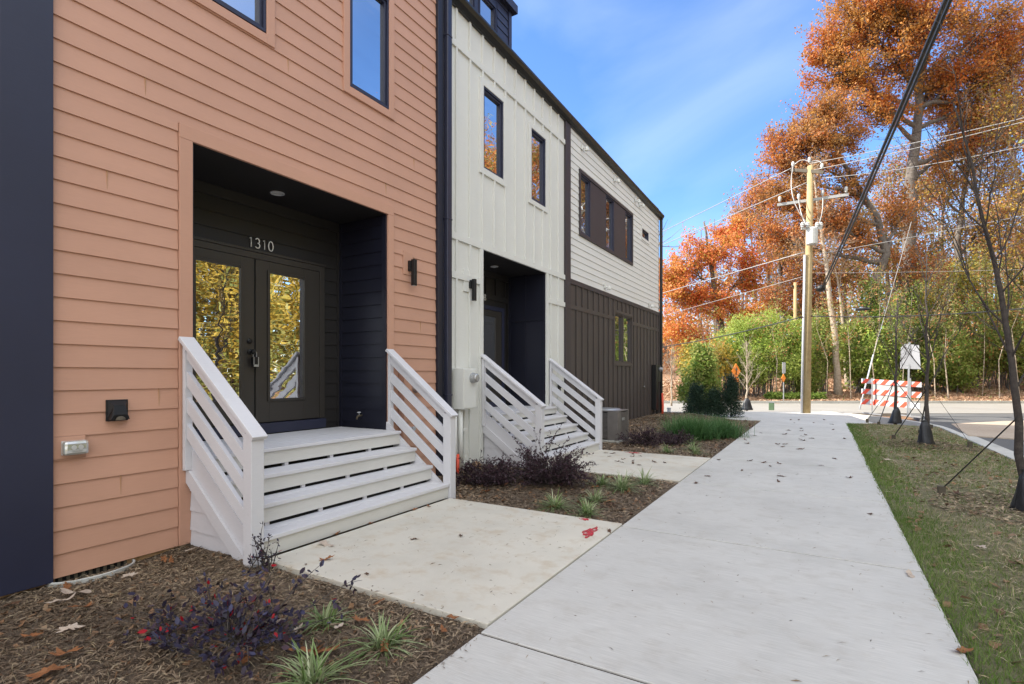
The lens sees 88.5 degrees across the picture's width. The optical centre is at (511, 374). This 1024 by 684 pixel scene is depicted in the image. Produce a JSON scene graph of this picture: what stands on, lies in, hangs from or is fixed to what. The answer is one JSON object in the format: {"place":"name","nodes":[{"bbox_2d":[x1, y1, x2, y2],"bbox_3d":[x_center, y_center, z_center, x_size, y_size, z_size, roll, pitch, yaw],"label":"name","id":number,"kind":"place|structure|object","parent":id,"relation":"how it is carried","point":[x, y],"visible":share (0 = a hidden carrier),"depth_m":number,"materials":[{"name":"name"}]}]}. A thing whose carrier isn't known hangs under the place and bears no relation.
{"place":"outdoors","nodes":[
{"label":"outdoors","id":0,"kind":"place"},
{"bbox_2d":[264,359,1023,558],"bbox_3d":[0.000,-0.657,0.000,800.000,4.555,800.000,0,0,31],"label":"ground","id":1,"kind":"structure","parent":0,"point":[829,377],"depth_m":31.76,"materials":[{"name":"brown"}]},
{"bbox_2d":[0,0,443,597],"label":"townhouse","id":2,"kind":"structure","parent":1,"relation":"on","point":[154,154],"depth_m":4.44,"materials":[{"name":"orange paint"}]},
{"bbox_2d":[61,439,88,455],"bbox_3d":[-3.122,0.520,3.756,0.071,0.104,0.150,0,0,31],"label":"outlet cover","id":3,"kind":"object","parent":2,"relation":"attached to","point":[74,447],"visible":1,"depth_m":3.73,"materials":[{"name":"grey plastic"}]},
{"bbox_2d":[46,559,134,587],"bbox_3d":[-3.056,1.517,3.862,0.212,0.166,0.544,0,0,31],"label":"foundation vent","id":4,"kind":"object","parent":2,"relation":"attached to","point":[59,581],"visible":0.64,"depth_m":3.84,"materials":[{"name":"grey metal"}]},
{"bbox_2d":[106,399,129,421],"bbox_3d":[-2.978,0.269,3.987,0.095,0.162,0.145,0,0,31],"label":"vent cover","id":5,"kind":"object","parent":2,"relation":"attached to","point":[116,410],"visible":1,"depth_m":3.96,"materials":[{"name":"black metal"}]},
{"bbox_2d":[194,246,255,427],"bbox_3d":[-3.087,-0.380,5.472,0.124,1.836,0.892,0,0,31],"label":"door","id":6,"kind":"structure","parent":2,"relation":"in","point":[223,282],"depth_m":5.60,"materials":[{"name":"paint"}]},
{"bbox_2d":[212,0,265,32],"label":"window","id":7,"kind":"structure","parent":2,"relation":"in","point":[253,12],"depth_m":4.99,"materials":[{"name":"clear glass"}]},
{"bbox_2d":[255,259,318,422],"bbox_3d":[-2.661,-0.380,6.261,0.056,1.836,0.861,0,0,31],"label":"door","id":8,"kind":"structure","parent":2,"relation":"in","point":[286,297],"depth_m":6.22,"materials":[{"name":"paint"}]},
{"bbox_2d":[178,336,457,567],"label":"front steps","id":9,"kind":"structure","parent":2,"relation":"attached to","point":[291,490],"depth_m":4.69,"materials":[{"name":"grey paint"}]},
{"bbox_2d":[350,0,388,108],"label":"window","id":10,"kind":"structure","parent":2,"relation":"in","point":[369,19],"depth_m":6.34,"materials":[{"name":"clear glass"}]},
{"bbox_2d":[399,373,417,444],"bbox_3d":[-1.305,0.525,6.814,0.110,1.190,0.375,0,0,31],"label":"utility box","id":11,"kind":"object","parent":2,"relation":"attached to","point":[407,384],"visible":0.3,"depth_m":6.67,"materials":[{"name":"orange paint"}]},
{"bbox_2d":[0,542,484,683],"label":"planting bed","id":12,"kind":"object","parent":1,"relation":"on","point":[133,650],"visible":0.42,"depth_m":2.91,"materials":[{"name":"brown wood"}]},
{"bbox_2d":[0,546,443,683],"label":"leaf scraps","id":13,"kind":"object","parent":12,"relation":"on","point":[45,606],"visible":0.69,"depth_m":3.02,"materials":[{"name":"brown plant"}]},
{"bbox_2d":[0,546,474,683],"bbox_3d":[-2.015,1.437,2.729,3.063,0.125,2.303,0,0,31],"label":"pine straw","id":14,"kind":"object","parent":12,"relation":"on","point":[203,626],"visible":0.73,"depth_m":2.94,"materials":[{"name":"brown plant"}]},
{"bbox_2d":[115,559,361,679],"bbox_3d":[-1.559,1.310,2.997,1.425,0.478,1.022,0,0,31],"label":"purple shrub","id":15,"kind":"object","parent":12,"relation":"on","point":[267,619],"visible":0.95,"depth_m":2.79,"materials":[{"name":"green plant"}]},
{"bbox_2d":[246,522,281,573],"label":"purple shrub","id":16,"kind":"object","parent":12,"relation":"on","point":[262,553],"visible":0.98,"depth_m":3.80,"materials":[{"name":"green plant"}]},
{"bbox_2d":[265,637,372,683],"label":"lily turf","id":17,"kind":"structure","parent":12,"relation":"on","point":[308,675],"depth_m":2.45,"materials":[{"name":"green plant"}]},
{"bbox_2d":[282,598,360,639],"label":"lily turf","id":18,"kind":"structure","parent":12,"relation":"on","point":[327,614],"depth_m":2.99,"materials":[{"name":"green plant"}]},
{"bbox_2d":[325,611,430,671],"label":"lily turf","id":19,"kind":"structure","parent":12,"relation":"on","point":[381,634],"depth_m":2.75,"materials":[{"name":"green plant"}]},
{"bbox_2d":[265,498,621,628],"bbox_3d":[-0.419,1.457,4.449,2.018,0.126,2.310,0,0,31],"label":"concrete pad","id":20,"kind":"object","parent":1,"relation":"on","point":[395,563],"visible":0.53,"depth_m":4.03,"materials":[{"name":"beige concrete"}]},
{"bbox_2d":[444,0,572,468],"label":"townhouse","id":21,"kind":"structure","parent":1,"relation":"on","point":[507,113],"depth_m":9.03,"materials":[{"name":"beige paint"}]},
{"bbox_2d":[453,368,479,471],"bbox_3d":[-0.681,0.677,7.685,0.290,1.545,0.452,0,0,31],"label":"electric meter","id":22,"kind":"object","parent":21,"relation":"attached to","point":[465,380],"visible":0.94,"depth_m":7.65,"materials":[{"name":"beige paint"}]},
{"bbox_2d":[479,0,495,30],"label":"window","id":23,"kind":"structure","parent":21,"relation":"in","point":[487,9],"depth_m":10.33,"materials":[{"name":"glass"}]},
{"bbox_2d":[484,309,501,401],"bbox_3d":[-0.509,-0.360,9.912,0.056,1.750,1.150,0,0,31],"label":"door","id":24,"kind":"structure","parent":21,"relation":"in","point":[492,319],"depth_m":10.15,"materials":[{"name":"paint"}]},
{"bbox_2d":[484,86,502,178],"bbox_3d":[-0.334,-3.940,8.631,0.078,1.320,0.600,0,0,31],"label":"window","id":25,"kind":"structure","parent":21,"relation":"in","point":[493,106],"depth_m":8.72,"materials":[{"name":"glass"}]},
{"bbox_2d":[532,129,544,206],"bbox_3d":[0.469,-3.915,9.993,0.078,1.310,0.580,0,0,31],"label":"window","id":26,"kind":"structure","parent":21,"relation":"in","point":[538,143],"depth_m":10.10,"materials":[{"name":"clear glass"}]},
{"bbox_2d":[480,354,603,468],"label":"front steps","id":27,"kind":"structure","parent":21,"relation":"attached to","point":[503,423],"depth_m":8.30,"materials":[{"name":"grey paint"}]},
{"bbox_2d":[417,464,677,524],"bbox_3d":[0.302,1.498,6.706,3.050,0.175,2.300,0,0,31],"label":"planting bed","id":28,"kind":"object","parent":1,"relation":"on","point":[663,491],"visible":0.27,"depth_m":6.17,"materials":[{"name":"brown wood"}]},
{"bbox_2d":[456,449,519,489],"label":"purple shrub","id":29,"kind":"object","parent":28,"relation":"on","point":[487,475],"visible":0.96,"depth_m":6.73,"materials":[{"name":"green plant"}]},
{"bbox_2d":[496,424,597,488],"bbox_3d":[0.453,1.071,6.877,1.348,0.908,1.248,0,0,1],"label":"purple shrub","id":30,"kind":"object","parent":28,"relation":"on","point":[539,471],"visible":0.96,"depth_m":6.74,"materials":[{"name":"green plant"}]},
{"bbox_2d":[441,468,668,522],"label":"leaf scraps","id":31,"kind":"object","parent":28,"relation":"on","point":[583,495],"visible":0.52,"depth_m":6.18,"materials":[{"name":"brown plant"}]},
{"bbox_2d":[564,116,663,431],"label":"townhouse","id":32,"kind":"structure","parent":1,"relation":"on","point":[613,345],"depth_m":13.29,"materials":[{"name":"brown paint"}]},
{"bbox_2d":[581,174,589,236],"bbox_3d":[1.636,-3.835,11.973,0.078,1.330,0.590,0,0,31],"label":"window","id":33,"kind":"structure","parent":32,"relation":"in","point":[585,183],"depth_m":12.11,"materials":[{"name":"clear glass"}]},
{"bbox_2d":[606,195,613,251],"bbox_3d":[2.451,-3.835,13.356,0.078,1.330,0.600,0,0,31],"label":"window","id":34,"kind":"structure","parent":32,"relation":"in","point":[609,202],"depth_m":13.48,"materials":[{"name":"clear glass"}]},
{"bbox_2d":[615,313,622,362],"bbox_3d":[2.806,-0.970,13.956,0.078,1.310,0.665,0,0,31],"label":"window","id":35,"kind":"structure","parent":32,"relation":"in","point":[618,317],"depth_m":14.08,"materials":[{"name":"clear glass"}]},
{"bbox_2d":[623,315,631,363],"bbox_3d":[3.169,-0.970,14.572,0.078,1.310,0.745,0,0,31],"label":"window","id":36,"kind":"structure","parent":32,"relation":"in","point":[627,321],"depth_m":14.73,"materials":[{"name":"clear glass"}]},
{"bbox_2d":[625,211,631,261],"bbox_3d":[3.208,-3.835,14.639,0.078,1.330,0.580,0,0,31],"label":"window","id":37,"kind":"structure","parent":32,"relation":"in","point":[628,218],"depth_m":14.81,"materials":[{"name":"clear glass"}]},
{"bbox_2d":[652,365,662,413],"bbox_3d":[4.681,0.480,16.859,0.210,1.600,0.700,0,0,31],"label":"electric meter","id":38,"kind":"object","parent":32,"relation":"attached to","point":[656,373],"visible":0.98,"depth_m":16.58,"materials":[{"name":"black metal"}]},
{"bbox_2d":[546,450,710,482],"bbox_3d":[1.920,1.458,8.387,1.988,0.124,2.230,0,0,31],"label":"concrete pad","id":39,"kind":"object","parent":1,"relation":"on","point":[677,468],"visible":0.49,"depth_m":8.19,"materials":[{"name":"grey concrete"}]},
{"bbox_2d":[602,412,759,457],"bbox_3d":[4.203,1.421,13.321,3.050,0.344,8.580,0,0,31],"label":"planting bed","id":40,"kind":"object","parent":1,"relation":"on","point":[656,448],"visible":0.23,"depth_m":10.79,"materials":[{"name":"brown wood"}]},
{"bbox_2d":[586,407,629,442],"bbox_3d":[2.056,1.083,11.325,0.780,0.754,0.780,0,0,31],"label":"air conditioner","id":41,"kind":"object","parent":40,"relation":"on","point":[615,421],"visible":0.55,"depth_m":10.99,"materials":[{"name":"metal"}]},
{"bbox_2d":[616,422,666,446],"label":"purple shrub","id":42,"kind":"object","parent":40,"relation":"on","point":[648,439],"visible":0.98,"depth_m":10.52,"materials":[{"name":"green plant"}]},
{"bbox_2d":[653,426,694,445],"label":"purple shrub","id":43,"kind":"object","parent":40,"relation":"on","point":[678,438],"visible":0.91,"depth_m":10.69,"materials":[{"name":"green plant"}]},
{"bbox_2d":[701,414,754,438],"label":"feathery grass","id":44,"kind":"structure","parent":40,"relation":"on","point":[733,429],"depth_m":11.88,"materials":[{"name":"green plant"}]},
{"bbox_2d":[672,330,738,389],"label":"leafy thicket","id":45,"kind":"object","parent":1,"relation":"on","point":[722,369],"visible":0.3,"depth_m":29.54,"materials":[{"name":"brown plant"}]},
{"bbox_2d":[659,209,781,377],"bbox_3d":[14.773,-6.212,39.288,10.345,13.817,6.856,0,0,-18],"label":"maple tree","id":46,"kind":"object","parent":1,"relation":"on","point":[678,274],"visible":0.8,"depth_m":38.96,"materials":[{"name":"orange plant"}]},
{"bbox_2d":[708,304,819,396],"bbox_3d":[14.763,-1.582,30.732,6.651,5.766,3.753,0,0,-1],"label":"bamboo clump","id":47,"kind":"object","parent":1,"relation":"on","point":[793,364],"visible":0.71,"depth_m":30.39,"materials":[{"name":"green plant"}]},
{"bbox_2d":[747,288,801,391],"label":"bare sapling","id":48,"kind":"object","parent":1,"relation":"on","point":[787,325],"visible":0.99,"depth_m":29.48,"materials":[{"name":"brown plant"}]},
{"bbox_2d":[721,166,850,372],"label":"beech tree","id":49,"kind":"object","parent":1,"relation":"on","point":[781,277],"visible":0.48,"depth_m":43.33,"materials":[{"name":"orange plant"}]},
{"bbox_2d":[763,391,827,399],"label":"hedge","id":50,"kind":"object","parent":1,"relation":"on","point":[788,395],"visible":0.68,"depth_m":28.56,"materials":[{"name":"green plant"}]},
{"bbox_2d":[750,173,869,301],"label":"twiggy tree","id":51,"kind":"object","parent":1,"relation":"on","point":[834,283],"visible":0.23,"depth_m":41.66,"materials":[{"name":"orange plant"}]},
{"bbox_2d":[787,306,844,392],"bbox_3d":[18.191,-1.315,31.482,3.277,5.784,3.949,0,0,31],"label":"bamboo clump","id":52,"kind":"object","parent":1,"relation":"on","point":[819,377],"visible":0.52,"depth_m":31.20,"materials":[{"name":"green plant"}]},
{"bbox_2d":[768,135,878,395],"bbox_3d":[18.360,-6.186,31.067,5.716,15.498,4.111,0,0,-12],"label":"bare tree","id":53,"kind":"object","parent":1,"relation":"on","point":[837,386],"visible":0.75,"depth_m":30.90,"materials":[{"name":"orange plant"}]},
{"bbox_2d":[800,283,848,395],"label":"bare sapling","id":54,"kind":"object","parent":1,"relation":"on","point":[825,302],"visible":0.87,"depth_m":29.61,"materials":[{"name":"brown plant"}]},
{"bbox_2d":[659,144,1023,375],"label":"wood","id":55,"kind":"object","parent":1,"relation":"on","point":[734,294],"depth_m":52.24,"materials":[{"name":"orange plant"}]},
{"bbox_2d":[663,378,1023,400],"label":"bank leaf litter","id":56,"kind":"object","parent":1,"relation":"on","point":[953,395],"visible":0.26,"depth_m":30.97,"materials":[{"name":"brown plant"}]},
{"bbox_2d":[812,203,880,387],"bbox_3d":[20.966,-4.922,33.633,4.350,12.111,4.078,0,0,-29],"label":"bare tree","id":57,"kind":"object","parent":1,"relation":"on","point":[840,300],"visible":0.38,"depth_m":33.45,"materials":[{"name":"brown plant"}]},
{"bbox_2d":[741,82,957,388],"bbox_3d":[21.345,-8.522,32.988,13.576,19.643,5.884,0,0,-7],"label":"oak tree","id":58,"kind":"object","parent":1,"relation":"on","point":[828,115],"visible":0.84,"depth_m":32.61,"materials":[{"name":"orange plant"}]},
{"bbox_2d":[848,273,894,378],"bbox_3d":[22.333,-2.534,32.741,2.455,7.580,2.322,0,0,31],"label":"ivy","id":59,"kind":"object","parent":58,"relation":"attached to","point":[874,307],"visible":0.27,"depth_m":32.55,"materials":[{"name":"green plant"}]},
{"bbox_2d":[827,277,882,398],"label":"bare sapling","id":60,"kind":"object","parent":1,"relation":"on","point":[848,336],"visible":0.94,"depth_m":29.32,"materials":[{"name":"brown plant"}]},
{"bbox_2d":[715,279,1023,378],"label":"wood green","id":61,"kind":"object","parent":1,"relation":"on","point":[849,312],"visible":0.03,"depth_m":44.15,"materials":[{"name":"green plant"}]},
{"bbox_2d":[837,314,915,395],"bbox_3d":[21.692,-1.202,31.831,4.776,5.295,4.474,0,0,31],"label":"leafy thicket","id":62,"kind":"object","parent":1,"relation":"on","point":[859,368],"visible":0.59,"depth_m":31.53,"materials":[{"name":"green plant"}]},
{"bbox_2d":[855,259,899,378],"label":"bare sapling","id":63,"kind":"object","parent":1,"relation":"on","point":[877,277],"visible":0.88,"depth_m":29.85,"materials":[{"name":"brown plant"}]},
{"bbox_2d":[822,411,946,428],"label":"corner kerb","id":64,"kind":"structure","parent":1,"relation":"on","point":[876,419],"depth_m":17.33,"materials":[{"name":"concrete"}]},
{"bbox_2d":[820,135,956,367],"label":"twiggy tree","id":65,"kind":"object","parent":1,"relation":"on","point":[892,174],"visible":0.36,"depth_m":40.56,"materials":[{"name":"orange plant"}]},
{"bbox_2d":[861,378,921,417],"bbox_3d":[13.273,0.766,18.425,0.524,1.317,2.098,0,0,-29],"label":"barricade","id":66,"kind":"object","parent":1,"relation":"on","point":[878,390],"visible":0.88,"depth_m":18.54,"materials":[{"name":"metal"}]},
{"bbox_2d":[793,0,1023,380],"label":"oak tree","id":67,"kind":"object","parent":1,"relation":"on","point":[867,24],"visible":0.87,"depth_m":34.97,"materials":[{"name":"orange plant"}]},
{"bbox_2d":[883,269,927,379],"bbox_3d":[26.501,-3.117,35.685,3.148,8.879,3.030,0,0,-41],"label":"ivy","id":68,"kind":"object","parent":67,"relation":"attached to","point":[913,292],"visible":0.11,"depth_m":35.31,"materials":[{"name":"green plant"}]},
{"bbox_2d":[900,342,920,417],"bbox_3d":[13.102,0.158,17.274,0.542,2.485,0.073,0,0,25],"label":"road sign","id":69,"kind":"object","parent":1,"relation":"on","point":[910,362],"visible":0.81,"depth_m":17.28,"materials":[{"name":"metal"}]},
{"bbox_2d":[906,259,963,396],"bbox_3d":[24.321,-2.568,29.936,2.794,8.454,1.785,0,0,3],"label":"bare sapling","id":70,"kind":"object","parent":1,"relation":"on","point":[936,303],"visible":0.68,"depth_m":30.08,"materials":[{"name":"brown plant"}]},
{"bbox_2d":[888,303,985,393],"bbox_3d":[25.721,-1.719,32.139,4.834,5.964,4.599,0,0,31],"label":"leafy thicket","id":71,"kind":"object","parent":1,"relation":"on","point":[958,375],"visible":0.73,"depth_m":31.47,"materials":[{"name":"green plant"}]},
{"bbox_2d":[850,424,1023,683],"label":"grass verge","id":72,"kind":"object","parent":1,"relation":"on","point":[923,493],"depth_m":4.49,"materials":[{"name":"plant"}]},
{"bbox_2d":[855,281,927,424],"bbox_3d":[11.152,-0.660,15.482,1.589,4.230,1.685,0,0,6],"label":"street tree","id":73,"kind":"object","parent":72,"relation":"on","point":[896,369],"visible":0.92,"depth_m":15.30,"materials":[{"name":"brown plant"}]},
{"bbox_2d":[917,420,935,444],"bbox_3d":[8.306,1.156,10.554,0.252,0.519,0.268,0,0,-21],"label":"watering bag","id":74,"kind":"object","parent":72,"relation":"on","point":[925,435],"visible":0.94,"depth_m":10.49,"materials":[{"name":"black plastic"}]},
{"bbox_2d":[881,214,987,424],"bbox_3d":[8.123,-0.893,10.560,1.580,4.688,2.072,0,0,-25],"label":"street tree","id":75,"kind":"object","parent":72,"relation":"on","point":[927,385],"visible":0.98,"depth_m":10.55,"materials":[{"name":"brown plant"}]},
{"bbox_2d":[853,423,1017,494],"bbox_3d":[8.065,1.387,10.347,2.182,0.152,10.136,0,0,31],"label":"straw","id":76,"kind":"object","parent":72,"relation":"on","point":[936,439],"visible":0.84,"depth_m":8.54,"materials":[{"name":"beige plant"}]},
{"bbox_2d":[854,423,1023,682],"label":"leaf scraps","id":77,"kind":"object","parent":72,"relation":"on","point":[962,596],"visible":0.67,"depth_m":5.47,"materials":[{"name":"brown plant"}]},
{"bbox_2d":[865,424,1023,599],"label":"leaves","id":78,"kind":"object","parent":72,"relation":"on","point":[968,498],"visible":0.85,"depth_m":5.83,"materials":[{"name":"brown plant"}]},
{"bbox_2d":[877,3,1023,475],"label":"street tree","id":79,"kind":"object","parent":72,"relation":"on","point":[1017,411],"visible":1,"depth_m":5.57,"materials":[{"name":"brown plant"}]},
{"bbox_2d":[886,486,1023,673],"bbox_3d":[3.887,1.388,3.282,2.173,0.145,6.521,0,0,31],"label":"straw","id":80,"kind":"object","parent":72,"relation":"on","point":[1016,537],"visible":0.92,"depth_m":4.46,"materials":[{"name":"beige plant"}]},
{"bbox_2d":[1008,469,1023,511],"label":"watering bag","id":81,"kind":"object","parent":72,"relation":"on","point":[1017,502],"visible":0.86,"depth_m":5.33,"materials":[{"name":"black plastic"}]},
{"bbox_2d":[875,139,1021,348],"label":"twiggy tree","id":82,"kind":"object","parent":1,"relation":"on","point":[940,237],"visible":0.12,"depth_m":41.77,"materials":[{"name":"orange plant"}]},
{"bbox_2d":[921,282,977,397],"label":"bare sapling","id":83,"kind":"object","parent":1,"relation":"on","point":[945,326],"visible":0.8,"depth_m":29.30,"materials":[{"name":"brown plant"}]},
{"bbox_2d":[885,243,1023,379],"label":"vine thicket","id":84,"kind":"object","parent":1,"relation":"on","point":[968,284],"visible":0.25,"depth_m":36.46,"materials":[{"name":"green plant"}]},
{"bbox_2d":[890,93,1023,379],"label":"bare tree","id":85,"kind":"object","parent":1,"relation":"on","point":[960,225],"visible":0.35,"depth_m":37.74,"materials":[{"name":"orange plant"}]},
{"bbox_2d":[930,279,1023,389],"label":"vine thicket","id":86,"kind":"object","parent":1,"relation":"on","point":[992,355],"visible":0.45,"depth_m":32.89,"materials":[{"name":"green plant"}]},
{"bbox_2d":[954,232,1004,395],"bbox_3d":[27.353,-3.333,30.641,2.831,9.867,2.249,0,0,-2],"label":"bare sapling","id":87,"kind":"object","parent":1,"relation":"on","point":[978,264],"visible":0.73,"depth_m":30.61,"materials":[{"name":"brown plant"}]},
{"bbox_2d":[944,52,1023,280],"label":"bare tree","id":88,"kind":"object","parent":1,"relation":"on","point":[1017,185],"visible":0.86,"depth_m":33.90,"materials":[{"name":"orange plant"}]},
{"bbox_2d":[974,257,1022,397],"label":"bare sapling","id":89,"kind":"object","parent":1,"relation":"on","point":[998,306],"visible":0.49,"depth_m":29.39,"materials":[{"name":"brown plant"}]},
{"bbox_2d":[648,412,741,440],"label":"feathery grass","id":90,"kind":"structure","parent":0,"point":[699,430],"depth_m":11.58,"materials":[{"name":"green plant"}]},
{"bbox_2d":[413,420,977,683],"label":"sidewalk","id":91,"kind":"structure","parent":0,"point":[666,635],"depth_m":3.32,"materials":[{"name":"concrete"}]},
{"bbox_2d":[512,0,1023,341],"label":"sky","id":92,"kind":"structure","parent":0,"point":[679,94],"materials":[{"name":"blue"}]},
{"bbox_2d":[674,412,871,423],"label":"corner pavement","id":93,"kind":"structure","parent":0,"point":[828,417],"depth_m":17.30,"materials":[{"name":"concrete"}]},
{"bbox_2d":[679,382,713,415],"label":"conifer shrub","id":94,"kind":"object","parent":93,"relation":"on","point":[696,396],"visible":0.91,"depth_m":17.65,"materials":[{"name":"green plant"}]},
{"bbox_2d":[700,385,728,416],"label":"conifer shrub","id":95,"kind":"object","parent":93,"relation":"on","point":[713,397],"visible":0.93,"depth_m":17.43,"materials":[{"name":"green plant"}]},
{"bbox_2d":[715,372,747,417],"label":"conifer shrub","id":96,"kind":"object","parent":93,"relation":"on","point":[730,393],"visible":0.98,"depth_m":17.27,"materials":[{"name":"green plant"}]},
{"bbox_2d":[777,157,848,412],"bbox_3d":[10.958,-3.299,19.203,2.309,9.504,0.955,0,0,31],"label":"utility pole","id":97,"kind":"object","parent":93,"relation":"on","point":[810,242],"visible":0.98,"depth_m":19.29,"materials":[{"name":"brown wood"}]},
{"bbox_2d":[822,0,947,286],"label":"service cable","id":98,"kind":"object","parent":97,"relation":"attached to","point":[925,47],"visible":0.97,"depth_m":8.14,"materials":[{"name":"black rubber"}]},
{"bbox_2d":[824,0,952,287],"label":"service cable","id":99,"kind":"object","parent":97,"relation":"attached to","point":[946,9],"visible":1,"depth_m":7.85,"materials":[{"name":"black rubber"}]},
{"bbox_2d":[664,403,1023,415],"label":"cross street","id":100,"kind":"structure","parent":0,"point":[969,408],"depth_m":23.40,"materials":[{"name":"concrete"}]},
{"bbox_2d":[728,330,767,410],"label":"pale tree","id":101,"kind":"object","parent":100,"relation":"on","point":[746,371],"visible":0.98,"depth_m":21.18,"materials":[{"name":"beige plant"}]},
{"bbox_2d":[664,401,1023,402],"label":"kerb","id":102,"kind":"structure","parent":100,"relation":"on","point":[860,401],"depth_m":27.60,"materials":[{"name":"concrete"}]},
{"bbox_2d":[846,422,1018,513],"bbox_3d":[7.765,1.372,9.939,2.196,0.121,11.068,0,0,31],"label":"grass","id":103,"kind":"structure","parent":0,"point":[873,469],"depth_m":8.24,"materials":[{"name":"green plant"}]},
{"bbox_2d":[910,414,1023,454],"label":"side street","id":104,"kind":"structure","parent":0,"point":[945,420],"depth_m":17.80,"materials":[{"name":"grey asphalt"}]},
{"bbox_2d":[943,428,1014,460],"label":"kerb","id":105,"kind":"structure","parent":104,"relation":"on","point":[993,447],"depth_m":10.86,"materials":[{"name":"concrete"}]},
{"bbox_2d":[951,421,1023,439],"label":"gravel patch","id":106,"kind":"object","parent":104,"relation":"on","point":[994,429],"visible":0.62,"depth_m":14.30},
{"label":"grass strip","id":107,"kind":"structure","parent":0,"visible":0},
{"bbox_2d":[671,336,724,407],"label":"broadleaf shrub","id":108,"kind":"object","parent":107,"relation":"on","point":[703,363],"visible":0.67,"depth_m":20.01,"materials":[{"name":"green plant"}]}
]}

